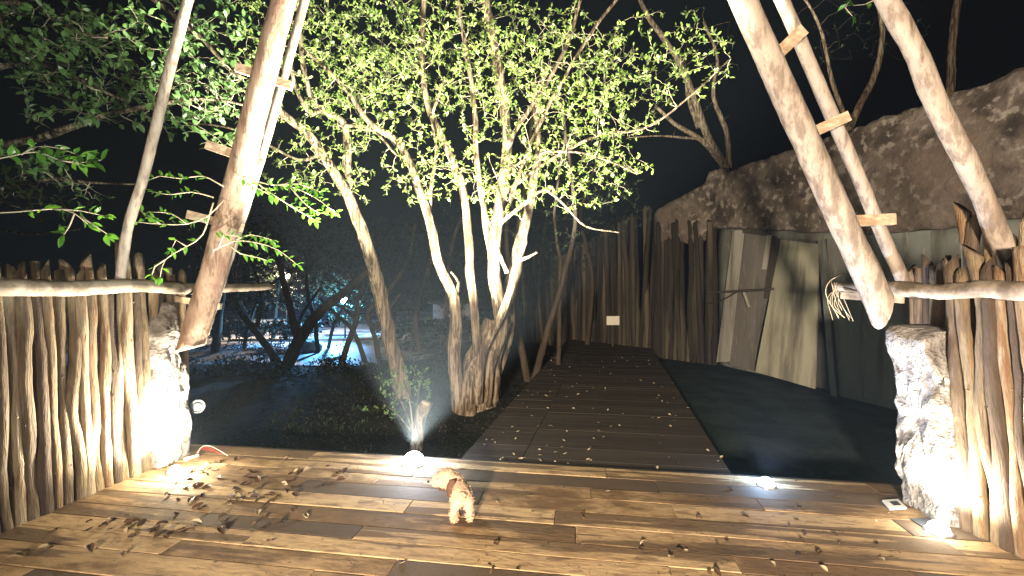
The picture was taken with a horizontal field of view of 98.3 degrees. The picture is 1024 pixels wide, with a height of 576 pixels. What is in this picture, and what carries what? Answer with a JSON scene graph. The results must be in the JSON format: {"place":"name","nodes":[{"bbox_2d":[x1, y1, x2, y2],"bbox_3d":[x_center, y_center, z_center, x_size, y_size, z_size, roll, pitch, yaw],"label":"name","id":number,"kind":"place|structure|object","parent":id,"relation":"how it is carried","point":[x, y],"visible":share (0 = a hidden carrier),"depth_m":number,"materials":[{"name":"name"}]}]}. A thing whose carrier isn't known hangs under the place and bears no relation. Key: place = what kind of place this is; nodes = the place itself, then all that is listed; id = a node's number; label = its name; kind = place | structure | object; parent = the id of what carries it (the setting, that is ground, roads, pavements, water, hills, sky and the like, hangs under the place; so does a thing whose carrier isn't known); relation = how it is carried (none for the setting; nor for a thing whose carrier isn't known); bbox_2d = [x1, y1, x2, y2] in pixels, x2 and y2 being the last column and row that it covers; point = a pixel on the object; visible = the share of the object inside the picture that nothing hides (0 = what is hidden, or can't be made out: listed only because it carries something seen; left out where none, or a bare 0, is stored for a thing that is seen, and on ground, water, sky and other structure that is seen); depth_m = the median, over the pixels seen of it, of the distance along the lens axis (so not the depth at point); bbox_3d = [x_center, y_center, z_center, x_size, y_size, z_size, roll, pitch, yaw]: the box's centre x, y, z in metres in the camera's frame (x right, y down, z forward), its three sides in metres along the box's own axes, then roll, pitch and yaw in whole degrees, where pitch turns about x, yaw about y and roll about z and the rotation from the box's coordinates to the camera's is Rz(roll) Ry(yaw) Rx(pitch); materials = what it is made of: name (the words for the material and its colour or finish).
{"place":"outdoors","nodes":[
{"label":"outdoors","id":0,"kind":"place"},
{"bbox_2d":[144,202,213,285],"bbox_3d":[-2.474,-0.325,3.302,0.507,0.626,0.094,0,0,0],"label":"leafy branch","id":1,"kind":"object","parent":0,"point":[158,281],"visible":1,"depth_m":3.30,"materials":[{"name":"green plant"}]},
{"bbox_2d":[66,311,522,366],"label":"terrace","id":2,"kind":"structure","parent":0,"point":[305,357],"depth_m":14.01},
{"bbox_2d":[253,319,321,322],"bbox_3d":[-9.584,1.519,18.500,3.000,0.363,0.600,0,0,0],"label":"slab bench","id":3,"kind":"object","parent":2,"relation":"on","point":[264,320],"visible":0.05,"depth_m":18.22,"materials":[{"name":"paint"}]},
{"bbox_2d":[341,297,346,337],"bbox_3d":[-5.693,1.003,15.000,0.235,1.394,0.235,0,0,34],"label":"lamp post","id":4,"kind":"object","parent":2,"relation":"on","point":[344,318],"visible":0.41,"depth_m":15.08,"materials":[{"name":"black metal"}]},
{"bbox_2d":[303,266,384,326],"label":"dark tree","id":5,"kind":"object","parent":2,"relation":"on","point":[341,288],"visible":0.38,"depth_m":15.83,"materials":[{"name":"green plant"}]},
{"bbox_2d":[7,290,704,542],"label":"ground","id":6,"kind":"structure","parent":0,"point":[248,409],"depth_m":6.79,"materials":[{"name":"soil"}]},
{"bbox_2d":[0,0,261,235],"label":"broadleaf tree","id":7,"kind":"object","parent":6,"relation":"on","point":[90,36],"visible":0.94,"depth_m":4.75,"materials":[{"name":"green plant"}]},
{"bbox_2d":[0,139,109,176],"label":"leafy branch","id":8,"kind":"object","parent":7,"relation":"attached to","point":[12,150],"visible":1,"depth_m":3.30,"materials":[{"name":"green plant"}]},
{"bbox_2d":[208,316,269,342],"bbox_3d":[-8.809,1.303,14.017,2.595,0.900,1.170,0,0,0],"label":"hedge","id":9,"kind":"object","parent":6,"relation":"on","point":[240,324],"visible":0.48,"depth_m":13.81,"materials":[{"name":"green plant"}]},
{"bbox_2d":[189,209,303,362],"bbox_3d":[-6.386,0.152,10.579,3.357,4.001,1.791,0,0,28],"label":"dark tree","id":10,"kind":"object","parent":6,"relation":"on","point":[266,345],"visible":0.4,"depth_m":10.42,"materials":[{"name":"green plant"}]},
{"bbox_2d":[97,335,463,381],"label":"undergrowth","id":11,"kind":"object","parent":6,"relation":"on","point":[253,367],"visible":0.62,"depth_m":9.46,"materials":[{"name":"green plant"}]},
{"bbox_2d":[175,200,385,352],"bbox_3d":[-6.506,-0.067,12.328,5.874,4.914,2.699,0,0,0],"label":"dark tree","id":12,"kind":"object","parent":6,"relation":"on","point":[216,338],"visible":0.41,"depth_m":12.15,"materials":[{"name":"green plant"}]},
{"bbox_2d":[250,257,330,336],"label":"dark tree","id":13,"kind":"object","parent":6,"relation":"on","point":[276,308],"visible":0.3,"depth_m":16.12,"materials":[{"name":"green plant"}]},
{"bbox_2d":[262,315,324,344],"bbox_3d":[-6.646,1.261,13.376,2.081,0.984,1.091,0,0,0],"label":"hedge","id":14,"kind":"object","parent":6,"relation":"on","point":[283,325],"visible":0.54,"depth_m":13.27,"materials":[{"name":"green plant"}]},
{"bbox_2d":[288,338,322,352],"bbox_3d":[-5.864,1.741,12.598,0.905,0.625,0.836,0,0,0],"label":"boulder","id":15,"kind":"object","parent":6,"relation":"on","point":[309,345],"visible":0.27,"depth_m":12.35,"materials":[{"name":"grey stone"}]},
{"bbox_2d":[223,208,388,366],"bbox_3d":[-4.828,0.232,10.100,4.416,4.109,2.496,0,0,0],"label":"dark tree","id":16,"kind":"object","parent":6,"relation":"on","point":[301,335],"visible":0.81,"depth_m":10.00,"materials":[{"name":"black plant"}]},
{"bbox_2d":[186,0,442,398],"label":"broadleaf tree","id":17,"kind":"object","parent":6,"relation":"on","point":[393,351],"visible":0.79,"depth_m":6.53,"materials":[{"name":"green plant"}]},
{"bbox_2d":[188,368,449,450],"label":"weeds","id":18,"kind":"object","parent":6,"relation":"on","point":[290,417],"visible":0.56,"depth_m":6.61,"materials":[{"name":"green plant"}]},
{"bbox_2d":[228,244,491,347],"bbox_3d":[-4.521,0.492,13.373,8.323,3.816,1.876,0,0,0],"label":"dark tree","id":19,"kind":"object","parent":6,"relation":"on","point":[244,345],"visible":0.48,"depth_m":13.10,"materials":[{"name":"green plant"}]},
{"bbox_2d":[298,215,428,361],"bbox_3d":[-3.667,0.172,10.780,3.013,4.009,1.979,0,0,31],"label":"dark tree","id":20,"kind":"object","parent":6,"relation":"on","point":[352,333],"visible":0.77,"depth_m":10.64,"materials":[{"name":"black plant"}]},
{"bbox_2d":[220,363,544,456],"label":"leaf litter","id":21,"kind":"object","parent":6,"relation":"on","point":[342,442],"visible":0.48,"depth_m":6.12,"materials":[{"name":"plant"}]},
{"bbox_2d":[361,365,431,432],"bbox_3d":[-1.377,1.364,5.388,0.868,0.886,0.677,0,0,0],"label":"shrub","id":22,"kind":"object","parent":6,"relation":"on","point":[408,395],"visible":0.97,"depth_m":5.40,"materials":[{"name":"green plant"}]},
{"bbox_2d":[373,316,428,341],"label":"hedge","id":23,"kind":"object","parent":6,"relation":"on","point":[406,327],"visible":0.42,"depth_m":14.14,"materials":[{"name":"green plant"}]},
{"bbox_2d":[366,215,456,358],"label":"dark tree","id":24,"kind":"object","parent":6,"relation":"on","point":[372,328],"visible":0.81,"depth_m":11.01,"materials":[{"name":"green plant"}]},
{"bbox_2d":[409,400,432,450],"bbox_3d":[-1.035,1.544,4.955,0.259,0.572,0.210,0,0,-34],"label":"cut stump","id":25,"kind":"object","parent":6,"relation":"on","point":[422,412],"visible":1,"depth_m":4.92,"materials":[{"name":"brown wood"}]},
{"bbox_2d":[407,316,444,334],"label":"hedge","id":26,"kind":"object","parent":6,"relation":"on","point":[431,318],"visible":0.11,"depth_m":16.86,"materials":[{"name":"green plant"}]},
{"bbox_2d":[390,191,515,351],"bbox_3d":[-1.612,-0.308,12.520,3.782,4.860,2.174,0,0,15],"label":"dark tree","id":27,"kind":"object","parent":6,"relation":"on","point":[417,311],"visible":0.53,"depth_m":12.35,"materials":[{"name":"green plant"}]},
{"bbox_2d":[418,315,488,351],"bbox_3d":[-1.456,1.230,12.194,2.325,1.043,1.160,0,0,0],"label":"hedge","id":28,"kind":"object","parent":6,"relation":"on","point":[429,325],"visible":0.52,"depth_m":12.04,"materials":[{"name":"green plant"}]},
{"bbox_2d":[427,299,482,325],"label":"pavilion","id":29,"kind":"structure","parent":6,"relation":"on","point":[437,314],"depth_m":18.50,"materials":[{"name":"paint"}]},
{"bbox_2d":[0,443,1023,575],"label":"deck","id":30,"kind":"structure","parent":6,"relation":"on","point":[634,517],"depth_m":2.78,"materials":[{"name":"brown wood"}]},
{"bbox_2d":[3,551,23,559],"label":"fallen leaf","id":31,"kind":"object","parent":30,"relation":"on","point":[18,554],"visible":1,"depth_m":2.45,"materials":[{"name":"brown plant"}]},
{"bbox_2d":[85,543,93,551],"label":"fallen leaf","id":32,"kind":"object","parent":30,"relation":"on","point":[90,547],"visible":1,"depth_m":2.53,"materials":[{"name":"brown plant"}]},
{"bbox_2d":[124,517,140,522],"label":"fallen leaf","id":33,"kind":"object","parent":30,"relation":"on","point":[136,518],"visible":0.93,"depth_m":2.83,"materials":[{"name":"brown plant"}]},
{"bbox_2d":[0,240,274,533],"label":"stake fence","id":34,"kind":"object","parent":30,"relation":"on","point":[77,427],"visible":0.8,"depth_m":3.13,"materials":[{"name":"brown wood"}]},
{"bbox_2d":[0,205,118,247],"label":"leafy branch","id":35,"kind":"object","parent":34,"relation":"on","point":[108,237],"visible":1,"depth_m":3.00,"materials":[{"name":"green plant"}]},
{"bbox_2d":[115,0,193,278],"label":"leaning pole","id":36,"kind":"object","parent":34,"relation":"on","point":[161,102],"visible":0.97,"depth_m":3.33,"materials":[{"name":"brown wood"}]},
{"bbox_2d":[174,0,296,352],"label":"leaning pole","id":37,"kind":"object","parent":34,"relation":"attached to","point":[242,153],"visible":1,"depth_m":3.68,"materials":[{"name":"brown wood"}]},
{"bbox_2d":[135,170,224,226],"bbox_3d":[-2.564,-0.684,3.399,0.712,0.454,0.096,0,0,0],"label":"leafy branch","id":38,"kind":"object","parent":37,"relation":"attached to","point":[150,218],"visible":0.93,"depth_m":3.40,"materials":[{"name":"green plant"}]},
{"bbox_2d":[213,228,302,269],"bbox_3d":[-1.943,-0.299,3.398,0.706,0.333,0.107,0,0,0],"label":"leafy branch","id":39,"kind":"object","parent":37,"relation":"attached to","point":[263,247],"visible":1,"depth_m":3.40,"materials":[{"name":"green plant"}]},
{"bbox_2d":[209,0,309,334],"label":"leaning pole","id":40,"kind":"object","parent":37,"relation":"attached to","point":[279,92],"visible":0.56,"depth_m":4.02,"materials":[{"name":"brown wood"}]},
{"bbox_2d":[234,171,341,228],"bbox_3d":[-1.738,-0.685,3.449,0.854,0.450,0.120,0,0,0],"label":"leafy branch","id":41,"kind":"object","parent":37,"relation":"attached to","point":[272,196],"visible":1,"depth_m":3.45,"materials":[{"name":"green plant"}]},
{"bbox_2d":[137,518,146,525],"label":"fallen leaf","id":42,"kind":"object","parent":30,"relation":"on","point":[141,522],"visible":1,"depth_m":2.81,"materials":[{"name":"brown plant"}]},
{"bbox_2d":[153,530,165,537],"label":"fallen leaf","id":43,"kind":"object","parent":30,"relation":"on","point":[157,533],"visible":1,"depth_m":2.68,"materials":[{"name":"brown plant"}]},
{"bbox_2d":[155,520,168,525],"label":"fallen leaf","id":44,"kind":"object","parent":30,"relation":"on","point":[160,522],"visible":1,"depth_m":2.79,"materials":[{"name":"brown plant"}]},
{"bbox_2d":[147,302,191,467],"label":"mud pillar","id":45,"kind":"structure","parent":30,"relation":"on","point":[170,420],"depth_m":3.74,"materials":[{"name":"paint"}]},
{"bbox_2d":[188,400,204,412],"bbox_3d":[-2.938,1.091,4.087,0.193,0.120,0.086,0,0,-23],"label":"wall lamp","id":46,"kind":"object","parent":45,"relation":"attached to","point":[196,406],"visible":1,"depth_m":4.07,"materials":[{"name":"white metal"}]},
{"bbox_2d":[165,465,184,475],"bbox_3d":[-2.740,1.486,3.600,0.126,0.087,0.126,0,0,0],"label":"deck light","id":47,"kind":"object","parent":30,"relation":"on","point":[175,470],"visible":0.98,"depth_m":3.57,"materials":[{"name":"metal"}]},
{"bbox_2d":[180,527,195,531],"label":"fallen leaf","id":48,"kind":"object","parent":30,"relation":"on","point":[185,530],"visible":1,"depth_m":2.74,"materials":[{"name":"brown plant"}]},
{"bbox_2d":[191,518,201,523],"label":"fallen leaf","id":49,"kind":"object","parent":30,"relation":"on","point":[196,520],"visible":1,"depth_m":2.82,"materials":[{"name":"beige plant"}]},
{"bbox_2d":[191,502,203,508],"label":"fallen leaf","id":50,"kind":"object","parent":30,"relation":"on","point":[198,504],"visible":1,"depth_m":3.05,"materials":[{"name":"brown plant"}]},
{"bbox_2d":[195,482,204,488],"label":"fallen leaf","id":51,"kind":"object","parent":30,"relation":"on","point":[199,485],"visible":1,"depth_m":3.34,"materials":[{"name":"brown plant"}]},
{"bbox_2d":[183,447,227,460],"bbox_3d":[-2.706,1.444,3.945,0.336,0.099,0.166,0,0,-21],"label":"cable end","id":52,"kind":"object","parent":30,"relation":"on","point":[191,457],"visible":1,"depth_m":3.89,"materials":[{"name":"white plastic"}]},
{"bbox_2d":[217,525,224,533],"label":"fallen leaf","id":53,"kind":"object","parent":30,"relation":"on","point":[220,529],"visible":1,"depth_m":2.72,"materials":[{"name":"brown plant"}]},
{"bbox_2d":[247,473,257,477],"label":"fallen leaf","id":54,"kind":"object","parent":30,"relation":"on","point":[254,475],"visible":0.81,"depth_m":3.51,"materials":[{"name":"brown plant"}]},
{"bbox_2d":[255,476,260,481],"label":"fallen leaf","id":55,"kind":"object","parent":30,"relation":"on","point":[257,478],"visible":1,"depth_m":3.44,"materials":[{"name":"brown plant"}]},
{"bbox_2d":[272,519,284,525],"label":"fallen leaf","id":56,"kind":"object","parent":30,"relation":"on","point":[278,521],"visible":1,"depth_m":2.79,"materials":[{"name":"brown plant"}]},
{"bbox_2d":[401,451,425,468],"bbox_3d":[-0.840,1.464,3.780,0.216,0.132,0.216,0,0,0],"label":"deck light","id":57,"kind":"object","parent":30,"relation":"on","point":[413,459],"visible":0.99,"depth_m":3.72,"materials":[{"name":"metal"}]},
{"bbox_2d":[427,467,474,523],"bbox_3d":[-0.370,1.367,2.942,0.241,0.293,0.380,0,0,-41],"label":"dog","id":58,"kind":"object","parent":30,"relation":"on","point":[452,482],"visible":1,"depth_m":2.87},
{"bbox_2d":[27,447,1011,575],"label":"deck litter","id":59,"kind":"object","parent":30,"relation":"on","point":[501,522],"visible":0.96,"depth_m":2.91,"materials":[{"name":"brown plant"}]},
{"bbox_2d":[714,568,720,575],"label":"fallen leaf","id":60,"kind":"object","parent":30,"relation":"on","point":[717,570],"visible":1,"depth_m":2.33,"materials":[{"name":"brown plant"}]},
{"bbox_2d":[756,477,776,489],"bbox_3d":[1.930,1.483,3.360,0.140,0.094,0.140,0,0,0],"label":"deck light","id":61,"kind":"object","parent":30,"relation":"on","point":[765,482],"visible":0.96,"depth_m":3.33,"materials":[{"name":"metal"}]},
{"bbox_2d":[882,499,906,509],"bbox_3d":[2.634,1.490,3.053,0.114,0.015,0.189,0,0,21],"label":"cover plate","id":62,"kind":"object","parent":30,"relation":"on","point":[894,504],"visible":1,"depth_m":3.04,"materials":[{"name":"white plastic"}]},
{"bbox_2d":[910,517,932,526],"bbox_3d":[2.646,1.495,2.822,0.166,0.006,0.110,0,0,-4],"label":"slate tile","id":63,"kind":"object","parent":30,"relation":"on","point":[921,522],"visible":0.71,"depth_m":2.84,"materials":[{"name":"grey stone"}]},
{"bbox_2d":[832,202,1023,558],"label":"stake fence","id":64,"kind":"object","parent":30,"relation":"on","point":[971,300],"visible":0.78,"depth_m":2.66,"materials":[{"name":"brown wood"}]},
{"bbox_2d":[825,274,852,320],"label":"twine tuft","id":65,"kind":"object","parent":64,"relation":"hanging from","point":[834,290],"visible":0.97,"depth_m":3.66,"materials":[{"name":"beige fabric"}]},
{"bbox_2d":[840,292,904,302],"bbox_3d":[2.710,0.070,3.350,0.020,0.075,0.506,0,0,-7],"label":"wooden batten","id":66,"kind":"object","parent":64,"relation":"attached to","point":[856,296],"visible":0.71,"depth_m":3.47,"materials":[{"name":"beige wood"}]},
{"bbox_2d":[873,0,1015,270],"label":"leaning pole","id":67,"kind":"object","parent":64,"relation":"attached to","point":[950,131],"visible":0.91,"depth_m":2.68,"materials":[{"name":"brown wood"}]},
{"bbox_2d":[885,324,989,527],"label":"mud pillar","id":68,"kind":"structure","parent":30,"relation":"on","point":[926,458],"depth_m":2.93,"materials":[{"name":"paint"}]},
{"bbox_2d":[727,0,896,328],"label":"leaning pole","id":69,"kind":"object","parent":68,"relation":"on","point":[845,223],"visible":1,"depth_m":3.04,"materials":[{"name":"brown wood"}]},
{"bbox_2d":[773,0,911,281],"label":"leaning pole","id":70,"kind":"object","parent":69,"relation":"attached to","point":[839,134],"visible":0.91,"depth_m":3.29,"materials":[{"name":"brown wood"}]},
{"bbox_2d":[838,0,872,25],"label":"leafy branch","id":71,"kind":"object","parent":69,"relation":"attached to","point":[851,4],"visible":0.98,"depth_m":3.20,"materials":[{"name":"green plant"}]},
{"bbox_2d":[922,520,954,539],"bbox_3d":[2.620,1.482,2.720,0.146,0.097,0.146,0,0,0],"label":"deck light","id":72,"kind":"object","parent":30,"relation":"on","point":[937,528],"visible":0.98,"depth_m":2.69,"materials":[{"name":"metal"}]},
{"bbox_2d":[305,0,734,415],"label":"multi stemmed tree","id":73,"kind":"object","parent":6,"relation":"on","point":[475,382],"visible":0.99,"depth_m":6.11,"materials":[{"name":"green plant"}]},
{"bbox_2d":[482,159,641,354],"bbox_3d":[1.309,-0.603,11.934,4.272,5.583,2.100,0,0,0],"label":"dark tree","id":74,"kind":"object","parent":6,"relation":"on","point":[591,269],"visible":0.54,"depth_m":11.80,"materials":[{"name":"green plant"}]},
{"bbox_2d":[478,73,652,381],"bbox_3d":[1.066,-1.124,8.365,3.460,6.007,1.635,0,0,0],"label":"slender tree","id":75,"kind":"object","parent":6,"relation":"on","point":[526,374],"visible":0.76,"depth_m":8.46,"materials":[{"name":"brown plant"}]},
{"bbox_2d":[607,316,618,345],"bbox_3d":[2.624,1.290,11.515,0.330,1.120,0.050,0,0,0],"label":"sign card","id":76,"kind":"object","parent":6,"relation":"on","point":[612,320],"visible":0.82,"depth_m":11.49,"materials":[{"name":"beige paper"}]},
{"bbox_2d":[517,204,718,364],"bbox_3d":[2.408,-0.150,12.544,0.560,4.013,6.855,0,0,-40],"label":"tall stake fence","id":77,"kind":"object","parent":6,"relation":"on","point":[656,323],"visible":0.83,"depth_m":11.48,"materials":[{"name":"brown wood"}]},
{"bbox_2d":[621,0,738,167],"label":"bare tree","id":78,"kind":"object","parent":6,"relation":"on","point":[707,142],"visible":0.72,"depth_m":12.08,"materials":[{"name":"brown plant"}]},
{"bbox_2d":[654,67,1023,389],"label":"mud wall","id":79,"kind":"structure","parent":6,"relation":"on","point":[916,183],"depth_m":6.45,"materials":[{"name":"soil"}]},
{"bbox_2d":[729,229,772,369],"bbox_3d":[4.761,0.199,8.842,0.230,2.812,0.917,0,0,-16],"label":"plywood sheet","id":80,"kind":"object","parent":79,"relation":"attached to","point":[753,273],"visible":1,"depth_m":8.82,"materials":[{"name":"brown wood"}]},
{"bbox_2d":[716,230,743,361],"bbox_3d":[4.594,0.189,9.323,0.250,2.818,0.524,0,0,-16],"label":"leaning board","id":81,"kind":"object","parent":80,"relation":"attached to","point":[727,324],"visible":1,"depth_m":9.28,"materials":[{"name":"brown wood"}]},
{"bbox_2d":[705,288,773,303],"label":"dead branch","id":82,"kind":"object","parent":81,"relation":"on","point":[747,290],"visible":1,"depth_m":8.81,"materials":[{"name":"brown wood"}]},
{"bbox_2d":[743,292,750,306],"bbox_3d":[4.569,0.228,8.619,0.040,0.299,0.142,0,0,-26],"label":"wood offcut","id":83,"kind":"object","parent":82,"relation":"hanging from","point":[746,299],"visible":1,"depth_m":8.61,"materials":[{"name":"brown wood"}]},
{"bbox_2d":[763,236,780,298],"bbox_3d":[4.947,-0.396,8.473,0.150,1.207,0.370,0,0,-16],"label":"wooden post","id":84,"kind":"object","parent":80,"relation":"attached to","point":[774,249],"visible":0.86,"depth_m":8.42,"materials":[{"name":"brown wood"}]},
{"bbox_2d":[799,0,961,130],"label":"bare tree","id":85,"kind":"object","parent":6,"relation":"on","point":[951,63],"visible":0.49,"depth_m":9.28,"materials":[{"name":"brown plant"}]},
{"bbox_2d":[0,0,1023,289],"label":"sky","id":86,"kind":"structure","parent":0,"point":[990,37],"materials":[{"name":"black"}]},
{"bbox_2d":[461,339,730,473],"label":"path","id":87,"kind":"structure","parent":0,"point":[633,439],"depth_m":5.09,"materials":[{"name":"brown wood"}]},
{"bbox_2d":[658,358,901,483],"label":"yard","id":88,"kind":"structure","parent":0,"point":[754,424],"depth_m":5.54,"materials":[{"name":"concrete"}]},
{"bbox_2d":[755,239,818,388],"bbox_3d":[4.974,0.382,7.955,0.280,2.572,1.225,0,0,-16],"label":"plywood sheet","id":89,"kind":"object","parent":88,"relation":"on","point":[788,349],"visible":0.93,"depth_m":7.85,"materials":[{"name":"beige wood"}]},
{"bbox_2d":[818,240,838,396],"bbox_3d":[5.201,0.479,7.282,0.086,2.585,0.482,0,0,6],"label":"wooden batten","id":90,"kind":"object","parent":88,"relation":"on","point":[829,333],"visible":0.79,"depth_m":7.25,"materials":[{"name":"wood"}]},
{"bbox_2d":[827,230,931,409],"bbox_3d":[5.438,0.508,6.659,0.150,2.677,1.546,0,0,-16],"label":"plywood sheet","id":91,"kind":"object","parent":88,"relation":"on","point":[865,368],"visible":0.36,"depth_m":6.71,"materials":[{"name":"grey wood"}]}
]}

